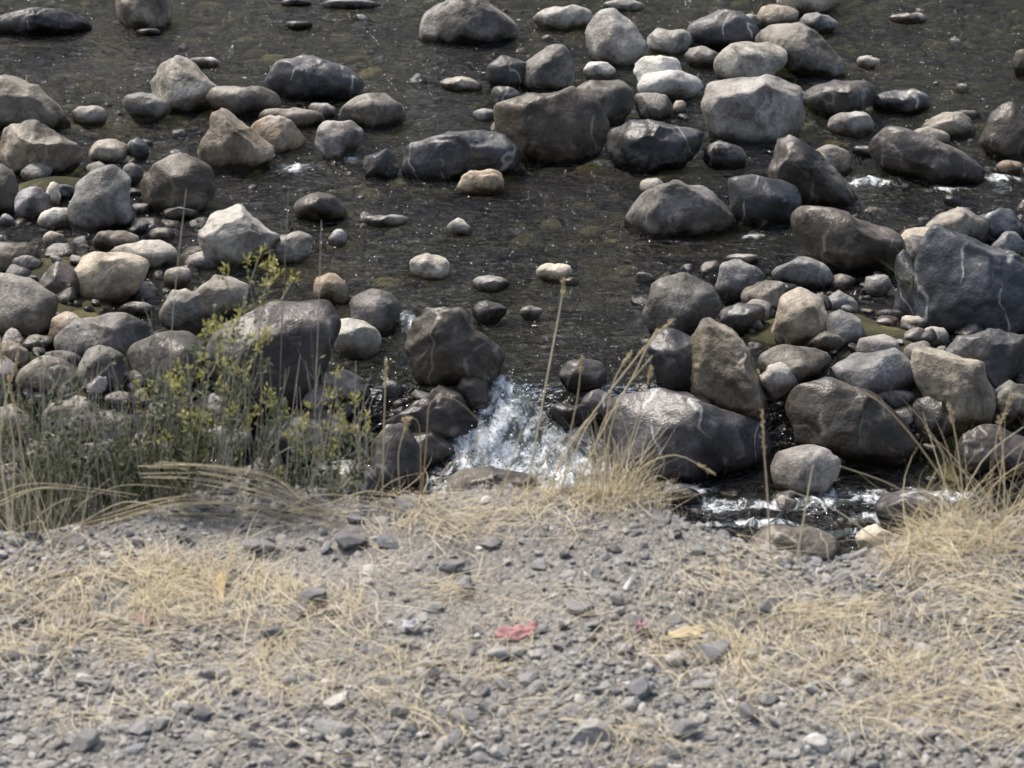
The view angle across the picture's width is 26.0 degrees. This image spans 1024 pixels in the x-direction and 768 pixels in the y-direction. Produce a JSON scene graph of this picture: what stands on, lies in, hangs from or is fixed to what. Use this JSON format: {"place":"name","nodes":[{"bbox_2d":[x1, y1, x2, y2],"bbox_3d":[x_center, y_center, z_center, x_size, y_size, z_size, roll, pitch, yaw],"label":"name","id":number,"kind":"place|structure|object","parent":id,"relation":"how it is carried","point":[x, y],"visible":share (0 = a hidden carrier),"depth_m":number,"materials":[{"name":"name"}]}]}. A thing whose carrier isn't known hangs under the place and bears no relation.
{"place":"outdoors","nodes":[
{"label":"outdoors","id":0,"kind":"place"},
{"bbox_2d":[0,0,1023,767],"bbox_3d":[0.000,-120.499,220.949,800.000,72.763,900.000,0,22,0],"label":"ground","id":1,"kind":"structure","parent":0,"point":[498,556],"depth_m":4.82,"materials":[{"name":"gravel"}]},
{"bbox_2d":[0,338,155,560],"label":"dry grass clump","id":2,"kind":"object","parent":1,"relation":"on","point":[9,528],"visible":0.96,"depth_m":4.99,"materials":[{"name":"plant"}]},
{"bbox_2d":[67,164,134,239],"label":"river boulder","id":3,"kind":"object","parent":1,"relation":"on","point":[100,200],"visible":0.89,"depth_m":20.89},
{"bbox_2d":[0,282,216,533],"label":"grey leaved shrub","id":4,"kind":"object","parent":1,"relation":"on","point":[66,467],"visible":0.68,"depth_m":5.22,"materials":[{"name":"green plant"}]},
{"bbox_2d":[158,288,204,334],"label":"river boulder","id":5,"kind":"object","parent":1,"relation":"on","point":[187,313],"visible":0.89,"depth_m":18.35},
{"bbox_2d":[0,186,389,531],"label":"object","id":6,"kind":"object","parent":1,"relation":"on","point":[277,462],"visible":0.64,"depth_m":5.22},
{"bbox_2d":[113,242,300,515],"bbox_3d":[-0.721,0.091,5.257,0.483,0.959,0.551,0,22,0],"label":"yellow flowering shrub","id":7,"kind":"object","parent":1,"relation":"on","point":[230,425],"visible":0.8,"depth_m":5.19,"materials":[{"name":"green plant"}]},
{"bbox_2d":[0,462,428,529],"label":"bent dead straw","id":8,"kind":"object","parent":1,"relation":"on","point":[217,502],"visible":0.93,"depth_m":5.10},
{"bbox_2d":[198,204,279,277],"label":"river boulder","id":9,"kind":"object","parent":1,"relation":"on","point":[231,235],"visible":0.94,"depth_m":19.86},
{"bbox_2d":[243,322,380,504],"bbox_3d":[-0.471,0.152,5.304,0.331,0.574,0.528,0,22,0],"label":"flowering shrub","id":10,"kind":"object","parent":1,"relation":"on","point":[352,475],"visible":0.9,"depth_m":5.26,"materials":[{"name":"green plant"}]},
{"bbox_2d":[369,423,421,488],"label":"river boulder","id":11,"kind":"object","parent":1,"relation":"on","point":[409,455],"visible":0.92,"depth_m":16.64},
{"bbox_2d":[412,431,454,470],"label":"river boulder","id":12,"kind":"object","parent":1,"relation":"on","point":[439,451],"visible":0.54,"depth_m":16.97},
{"bbox_2d":[0,494,940,752],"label":"shoulder stones","id":13,"kind":"object","parent":1,"relation":"on","point":[87,738],"visible":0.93,"depth_m":4.46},
{"bbox_2d":[0,460,1023,767],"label":"dry straw litter","id":14,"kind":"object","parent":1,"relation":"on","point":[208,584],"visible":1,"depth_m":4.61,"materials":[{"name":"plant"}]},
{"bbox_2d":[0,1,1023,536],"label":"river cobbles","id":15,"kind":"object","parent":1,"relation":"on","point":[198,259],"visible":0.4,"depth_m":17.93,"materials":[{"name":"stone"}]},
{"bbox_2d":[0,0,1023,547],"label":"riverbed stones","id":16,"kind":"object","parent":1,"relation":"on","point":[564,202],"visible":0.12,"depth_m":24.67,"materials":[{"name":"stone"}]},
{"bbox_2d":[996,383,1023,424],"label":"river boulder","id":17,"kind":"object","parent":16,"relation":"on","point":[1016,406],"visible":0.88,"depth_m":17.13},
{"bbox_2d":[603,388,771,492],"bbox_3d":[1.338,0.399,17.149,1.237,0.813,0.944,-8,23,-19],"label":"river boulder","id":18,"kind":"object","parent":1,"relation":"on","point":[721,443],"visible":0.87,"depth_m":16.80,"materials":[{"name":"stone"}]},
{"bbox_2d":[715,259,764,301],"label":"river boulder","id":19,"kind":"object","parent":1,"relation":"on","point":[736,277],"visible":0.8,"depth_m":19.05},
{"bbox_2d":[713,41,787,79],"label":"river boulder","id":20,"kind":"object","parent":1,"relation":"on","point":[743,59],"visible":0.7,"depth_m":26.03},
{"bbox_2d":[701,74,804,142],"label":"river boulder","id":21,"kind":"object","parent":1,"relation":"on","point":[766,108],"visible":0.83,"depth_m":23.69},
{"bbox_2d":[740,280,785,311],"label":"river boulder","id":22,"kind":"object","parent":1,"relation":"on","point":[771,292],"visible":0.62,"depth_m":18.82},
{"bbox_2d":[755,22,844,83],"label":"river boulder","id":23,"kind":"object","parent":1,"relation":"on","point":[811,52],"visible":0.83,"depth_m":26.30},
{"bbox_2d":[771,256,833,287],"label":"river boulder","id":24,"kind":"object","parent":1,"relation":"on","point":[802,271],"visible":0.81,"depth_m":19.38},
{"bbox_2d":[790,205,905,276],"bbox_3d":[3.025,-1.257,19.928,1.061,0.745,0.796,0,22,0],"label":"river boulder","id":25,"kind":"object","parent":1,"relation":"on","point":[839,241],"visible":0.84,"depth_m":19.64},
{"bbox_2d":[856,402,1023,583],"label":"dry grass clump","id":26,"kind":"object","parent":1,"relation":"on","point":[994,532],"visible":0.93,"depth_m":4.94,"materials":[{"name":"plant"}]},
{"bbox_2d":[926,207,989,243],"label":"river boulder","id":27,"kind":"object","parent":1,"relation":"on","point":[962,220],"visible":0.61,"depth_m":20.39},
{"bbox_2d":[912,224,1023,344],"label":"river boulder","id":28,"kind":"object","parent":1,"relation":"on","point":[961,280],"visible":0.82,"depth_m":18.32,"materials":[{"name":"stone"}]},
{"bbox_2d":[0,0,1023,556],"bbox_3d":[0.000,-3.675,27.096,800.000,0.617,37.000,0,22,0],"label":"river water","id":29,"kind":"structure","parent":0,"point":[586,332],"depth_m":21.90,"materials":[{"name":"liquid"}]},
{"bbox_2d":[0,164,18,214],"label":"river boulder","id":30,"kind":"object","parent":29,"relation":"in","point":[9,188],"visible":0.84,"depth_m":21.35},
{"bbox_2d":[0,273,57,337],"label":"river boulder","id":31,"kind":"object","parent":29,"relation":"on","point":[29,306],"visible":0.84,"depth_m":18.19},
{"bbox_2d":[14,186,50,220],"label":"river boulder","id":32,"kind":"object","parent":29,"relation":"in","point":[31,203],"visible":0.94,"depth_m":21.18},
{"bbox_2d":[0,74,70,130],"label":"river boulder","id":33,"kind":"object","parent":29,"relation":"in","point":[21,100],"visible":0.73,"depth_m":24.10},
{"bbox_2d":[0,119,83,179],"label":"river boulder","id":34,"kind":"object","parent":29,"relation":"in","point":[24,144],"visible":0.83,"depth_m":22.57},
{"bbox_2d":[13,355,76,394],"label":"river boulder","id":35,"kind":"object","parent":29,"relation":"in","point":[51,361],"visible":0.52,"depth_m":17.20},
{"bbox_2d":[0,7,91,42],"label":"river boulder","id":36,"kind":"object","parent":29,"relation":"on","point":[33,21],"visible":0.93,"depth_m":28.34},
{"bbox_2d":[40,261,79,298],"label":"river boulder","id":37,"kind":"object","parent":29,"relation":"on","point":[58,276],"visible":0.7,"depth_m":18.90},
{"bbox_2d":[40,395,100,439],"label":"river boulder","id":38,"kind":"object","parent":29,"relation":"in","point":[82,405],"visible":0.28,"depth_m":17.08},
{"bbox_2d":[77,345,128,399],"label":"river boulder","id":39,"kind":"object","parent":29,"relation":"in","point":[120,368],"visible":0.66,"depth_m":17.19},
{"bbox_2d":[54,312,152,363],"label":"river boulder","id":40,"kind":"object","parent":29,"relation":"in","point":[118,334],"visible":0.52,"depth_m":17.69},
{"bbox_2d":[88,139,129,161],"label":"river boulder","id":41,"kind":"object","parent":29,"relation":"in","point":[109,150],"visible":0.88,"depth_m":23.02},
{"bbox_2d":[74,251,149,302],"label":"river boulder","id":42,"kind":"object","parent":29,"relation":"in","point":[113,277],"visible":0.86,"depth_m":19.02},
{"bbox_2d":[115,0,172,29],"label":"river boulder","id":43,"kind":"object","parent":29,"relation":"in","point":[142,14],"visible":0.84,"depth_m":28.67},
{"bbox_2d":[111,240,177,267],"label":"river boulder","id":44,"kind":"object","parent":29,"relation":"on","point":[156,252],"visible":0.66,"depth_m":19.89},
{"bbox_2d":[122,92,170,128],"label":"river boulder","id":45,"kind":"object","parent":29,"relation":"in","point":[142,108],"visible":0.99,"depth_m":24.46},
{"bbox_2d":[127,330,206,399],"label":"river boulder","id":46,"kind":"object","parent":29,"relation":"on","point":[182,340],"visible":0.7,"depth_m":17.18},
{"bbox_2d":[140,153,216,212],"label":"river boulder","id":47,"kind":"object","parent":29,"relation":"in","point":[166,182],"visible":0.87,"depth_m":21.38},
{"bbox_2d":[150,55,216,119],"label":"river boulder","id":48,"kind":"object","parent":29,"relation":"on","point":[178,83],"visible":0.77,"depth_m":24.78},
{"bbox_2d":[195,275,247,324],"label":"river boulder","id":49,"kind":"object","parent":29,"relation":"on","point":[215,291],"visible":0.75,"depth_m":18.72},
{"bbox_2d":[197,108,275,180],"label":"river boulder","id":50,"kind":"object","parent":29,"relation":"in","point":[231,143],"visible":0.97,"depth_m":22.68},
{"bbox_2d":[205,86,280,117],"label":"river boulder","id":51,"kind":"object","parent":29,"relation":"in","point":[246,102],"visible":0.72,"depth_m":24.65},
{"bbox_2d":[204,299,340,422],"bbox_3d":[-1.860,-0.151,17.372,1.065,0.984,0.897,0,22,0],"label":"river boulder","id":52,"kind":"object","parent":29,"relation":"in","point":[298,318],"visible":0.65,"depth_m":17.07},
{"bbox_2d":[251,115,306,159],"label":"river boulder","id":53,"kind":"object","parent":29,"relation":"in","point":[283,135],"visible":0.86,"depth_m":23.35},
{"bbox_2d":[258,107,325,129],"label":"river boulder","id":54,"kind":"object","parent":29,"relation":"in","point":[298,117],"visible":0.69,"depth_m":24.26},
{"bbox_2d":[274,231,312,267],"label":"river boulder","id":55,"kind":"object","parent":29,"relation":"in","point":[298,244],"visible":0.98,"depth_m":20.03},
{"bbox_2d":[258,411,361,470],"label":"river boulder","id":56,"kind":"object","parent":29,"relation":"in","point":[283,443],"visible":0.38,"depth_m":16.97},
{"bbox_2d":[264,55,364,107],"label":"river boulder","id":57,"kind":"object","parent":29,"relation":"in","point":[308,79],"visible":0.88,"depth_m":25.29,"materials":[{"name":"stone"}]},
{"bbox_2d":[293,192,346,221],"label":"river boulder","id":58,"kind":"object","parent":29,"relation":"in","point":[318,206],"visible":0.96,"depth_m":21.14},
{"bbox_2d":[312,273,349,303],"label":"river boulder","id":59,"kind":"object","parent":29,"relation":"in","point":[333,288],"visible":0.82,"depth_m":19.06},
{"bbox_2d":[314,120,362,159],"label":"river boulder","id":60,"kind":"object","parent":29,"relation":"in","point":[337,140],"visible":0.97,"depth_m":23.11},
{"bbox_2d":[334,318,381,358],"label":"river boulder","id":61,"kind":"object","parent":29,"relation":"in","point":[358,339],"visible":0.81,"depth_m":17.82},
{"bbox_2d":[339,92,405,134],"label":"river boulder","id":62,"kind":"object","parent":29,"relation":"in","point":[376,110],"visible":0.85,"depth_m":24.26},
{"bbox_2d":[349,288,400,334],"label":"river boulder","id":63,"kind":"object","parent":29,"relation":"in","point":[379,310],"visible":0.88,"depth_m":18.35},
{"bbox_2d":[362,148,398,180],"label":"river boulder","id":64,"kind":"object","parent":29,"relation":"on","point":[383,164],"visible":1,"depth_m":22.46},
{"bbox_2d":[409,253,449,279],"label":"river boulder","id":65,"kind":"object","parent":29,"relation":"in","point":[426,266],"visible":1,"depth_m":19.64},
{"bbox_2d":[385,384,478,451],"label":"river boulder","id":66,"kind":"object","parent":29,"relation":"in","point":[448,418],"visible":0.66,"depth_m":17.04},
{"bbox_2d":[404,306,505,386],"bbox_3d":[-0.446,-0.306,17.430,0.766,0.681,0.599,7,23,16],"label":"river boulder","id":67,"kind":"object","parent":29,"relation":"in","point":[444,345],"visible":0.96,"depth_m":17.23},
{"bbox_2d":[401,130,521,188],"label":"river boulder","id":68,"kind":"object","parent":29,"relation":"in","point":[451,156],"visible":0.79,"depth_m":22.38,"materials":[{"name":"stone"}]},
{"bbox_2d":[419,0,519,43],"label":"river boulder","id":69,"kind":"object","parent":29,"relation":"in","point":[465,21],"visible":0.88,"depth_m":27.87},
{"bbox_2d":[455,376,488,412],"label":"river boulder","id":70,"kind":"object","parent":29,"relation":"in","point":[473,391],"visible":0.81,"depth_m":17.18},
{"bbox_2d":[457,169,503,193],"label":"river boulder","id":71,"kind":"object","parent":29,"relation":"in","point":[489,181],"visible":1,"depth_m":21.97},
{"bbox_2d":[446,465,536,491],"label":"river boulder","id":72,"kind":"object","parent":29,"relation":"in","point":[498,475],"visible":0.46,"depth_m":16.52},
{"bbox_2d":[487,55,525,88],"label":"river boulder","id":73,"kind":"object","parent":29,"relation":"in","point":[506,70],"visible":0.87,"depth_m":25.80,"materials":[{"name":"stone"}]},
{"bbox_2d":[520,44,574,93],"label":"river boulder","id":74,"kind":"object","parent":29,"relation":"in","point":[552,66],"visible":0.85,"depth_m":25.79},
{"bbox_2d":[493,86,609,171],"bbox_3d":[0.415,-2.663,23.204,1.216,0.916,0.886,0,22,0],"label":"river boulder","id":75,"kind":"object","parent":29,"relation":"in","point":[569,125],"visible":0.94,"depth_m":22.88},
{"bbox_2d":[533,4,592,34],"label":"river boulder","id":76,"kind":"object","parent":29,"relation":"in","point":[572,17],"visible":0.91,"depth_m":28.64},
{"bbox_2d":[549,402,590,430],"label":"river boulder","id":77,"kind":"object","parent":29,"relation":"in","point":[559,411],"visible":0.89,"depth_m":17.11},
{"bbox_2d":[559,359,606,391],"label":"river boulder","id":78,"kind":"object","parent":29,"relation":"in","point":[593,376],"visible":0.93,"depth_m":17.26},
{"bbox_2d":[577,80,634,128],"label":"river boulder","id":79,"kind":"object","parent":29,"relation":"in","point":[615,98],"visible":0.56,"depth_m":24.45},
{"bbox_2d":[585,8,648,72],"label":"river boulder","id":80,"kind":"object","parent":29,"relation":"on","point":[614,37],"visible":0.88,"depth_m":26.88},
{"bbox_2d":[634,93,672,121],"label":"river boulder","id":81,"kind":"object","parent":29,"relation":"in","point":[655,106],"visible":0.86,"depth_m":24.56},
{"bbox_2d":[605,119,703,175],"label":"river boulder","id":82,"kind":"object","parent":29,"relation":"in","point":[650,146],"visible":0.96,"depth_m":22.66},
{"bbox_2d":[633,55,681,81],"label":"river boulder","id":83,"kind":"object","parent":29,"relation":"in","point":[646,64],"visible":0.58,"depth_m":25.83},
{"bbox_2d":[646,328,691,392],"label":"river boulder","id":84,"kind":"object","parent":29,"relation":"in","point":[670,351],"visible":0.81,"depth_m":17.24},
{"bbox_2d":[637,70,703,100],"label":"river boulder","id":85,"kind":"object","parent":29,"relation":"in","point":[674,85],"visible":0.82,"depth_m":25.31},
{"bbox_2d":[647,28,693,53],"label":"river boulder","id":86,"kind":"object","parent":29,"relation":"in","point":[661,41],"visible":0.98,"depth_m":27.46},
{"bbox_2d":[624,179,738,241],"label":"river boulder","id":87,"kind":"object","parent":29,"relation":"in","point":[674,207],"visible":0.91,"depth_m":20.68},
{"bbox_2d":[642,272,721,335],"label":"river boulder","id":88,"kind":"object","parent":29,"relation":"in","point":[688,302],"visible":0.76,"depth_m":18.14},
{"bbox_2d":[687,9,759,49],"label":"river boulder","id":89,"kind":"object","parent":29,"relation":"in","point":[722,29],"visible":0.74,"depth_m":27.54,"materials":[{"name":"stone"}]},
{"bbox_2d":[702,140,746,168],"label":"river boulder","id":90,"kind":"object","parent":29,"relation":"in","point":[720,154],"visible":1,"depth_m":22.82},
{"bbox_2d":[690,317,778,431],"bbox_3d":[1.720,-0.055,17.261,0.689,0.848,0.571,16,27,35],"label":"river boulder","id":91,"kind":"object","parent":29,"relation":"in","point":[725,374],"visible":0.9,"depth_m":17.09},
{"bbox_2d":[719,302,765,334],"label":"river boulder","id":92,"kind":"object","parent":29,"relation":"on","point":[739,318],"visible":0.73,"depth_m":18.34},
{"bbox_2d":[727,174,801,226],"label":"river boulder","id":93,"kind":"object","parent":29,"relation":"in","point":[758,201],"visible":0.9,"depth_m":20.98,"materials":[{"name":"stone"}]},
{"bbox_2d":[747,524,841,562],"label":"river boulder","id":94,"kind":"object","parent":29,"relation":"in","point":[816,541],"visible":0.48,"depth_m":15.38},
{"bbox_2d":[758,344,831,383],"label":"river boulder","id":95,"kind":"object","parent":29,"relation":"in","point":[804,364],"visible":0.83,"depth_m":17.32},
{"bbox_2d":[771,287,827,345],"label":"river boulder","id":96,"kind":"object","parent":29,"relation":"on","point":[801,316],"visible":0.88,"depth_m":18.02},
{"bbox_2d":[770,444,840,492],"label":"river boulder","id":97,"kind":"object","parent":29,"relation":"in","point":[791,468],"visible":0.89,"depth_m":16.57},
{"bbox_2d":[767,135,861,215],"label":"river boulder","id":98,"kind":"object","parent":29,"relation":"in","point":[813,176],"visible":0.77,"depth_m":21.59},
{"bbox_2d":[802,80,876,117],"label":"river boulder","id":99,"kind":"object","parent":29,"relation":"in","point":[830,99],"visible":0.81,"depth_m":24.59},
{"bbox_2d":[826,309,864,345],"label":"river boulder","id":100,"kind":"object","parent":29,"relation":"on","point":[847,327],"visible":0.81,"depth_m":17.97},
{"bbox_2d":[828,111,873,140],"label":"river boulder","id":101,"kind":"object","parent":29,"relation":"in","point":[856,124],"visible":1,"depth_m":23.96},
{"bbox_2d":[785,377,919,466],"bbox_3d":[2.646,0.291,17.258,1.066,0.750,0.848,0,22,0],"label":"river boulder","id":102,"kind":"object","parent":29,"relation":"in","point":[835,417],"visible":0.88,"depth_m":16.96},
{"bbox_2d":[832,347,915,392],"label":"river boulder","id":103,"kind":"object","parent":29,"relation":"in","point":[883,370],"visible":0.74,"depth_m":17.19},
{"bbox_2d":[872,88,930,114],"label":"river boulder","id":104,"kind":"object","parent":29,"relation":"in","point":[911,101],"visible":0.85,"depth_m":24.77,"materials":[{"name":"stone"}]},
{"bbox_2d":[893,249,914,315],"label":"river boulder","id":105,"kind":"object","parent":29,"relation":"in","point":[904,303],"visible":0.58,"depth_m":18.72,"materials":[{"name":"stone"}]},
{"bbox_2d":[874,490,946,536],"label":"river boulder","id":106,"kind":"object","parent":29,"relation":"in","point":[882,502],"visible":0.61,"depth_m":16.02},
{"bbox_2d":[868,126,985,188],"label":"river boulder","id":107,"kind":"object","parent":29,"relation":"in","point":[895,150],"visible":0.88,"depth_m":22.31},
{"bbox_2d":[911,395,956,444],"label":"river boulder","id":108,"kind":"object","parent":29,"relation":"in","point":[934,410],"visible":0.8,"depth_m":17.09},
{"bbox_2d":[921,112,975,138],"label":"river boulder","id":109,"kind":"object","parent":29,"relation":"in","point":[958,125],"visible":0.67,"depth_m":23.85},
{"bbox_2d":[910,346,996,434],"bbox_3d":[3.433,0.071,17.289,0.705,0.725,0.492,14,26,31],"label":"river boulder","id":110,"kind":"object","parent":29,"relation":"in","point":[962,385],"visible":0.88,"depth_m":17.06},
{"bbox_2d":[945,328,1023,386],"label":"river boulder","id":111,"kind":"object","parent":29,"relation":"on","point":[998,352],"visible":0.66,"depth_m":17.25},
{"bbox_2d":[954,424,1023,480],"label":"river boulder","id":112,"kind":"object","parent":29,"relation":"in","point":[977,438],"visible":0.83,"depth_m":16.78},
{"bbox_2d":[979,101,1023,157],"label":"river boulder","id":113,"kind":"object","parent":29,"relation":"in","point":[1002,134],"visible":0.93,"depth_m":23.17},
{"bbox_2d":[979,207,1023,245],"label":"river boulder","id":114,"kind":"object","parent":29,"relation":"in","point":[1001,220],"visible":0.59,"depth_m":20.51,"materials":[{"name":"stone"}]},
{"bbox_2d":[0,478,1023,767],"bbox_3d":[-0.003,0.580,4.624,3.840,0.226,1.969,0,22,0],"label":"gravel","id":115,"kind":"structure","parent":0,"point":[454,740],"depth_m":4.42,"materials":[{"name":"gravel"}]},
{"bbox_2d":[350,276,1023,565],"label":"tall dry grass","id":116,"kind":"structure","parent":0,"point":[406,420],"depth_m":5.12,"materials":[{"name":"plant"}]},
{"bbox_2d":[759,362,797,402],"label":"river boulder","id":117,"kind":"object","parent":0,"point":[778,381],"visible":0.99,"depth_m":17.22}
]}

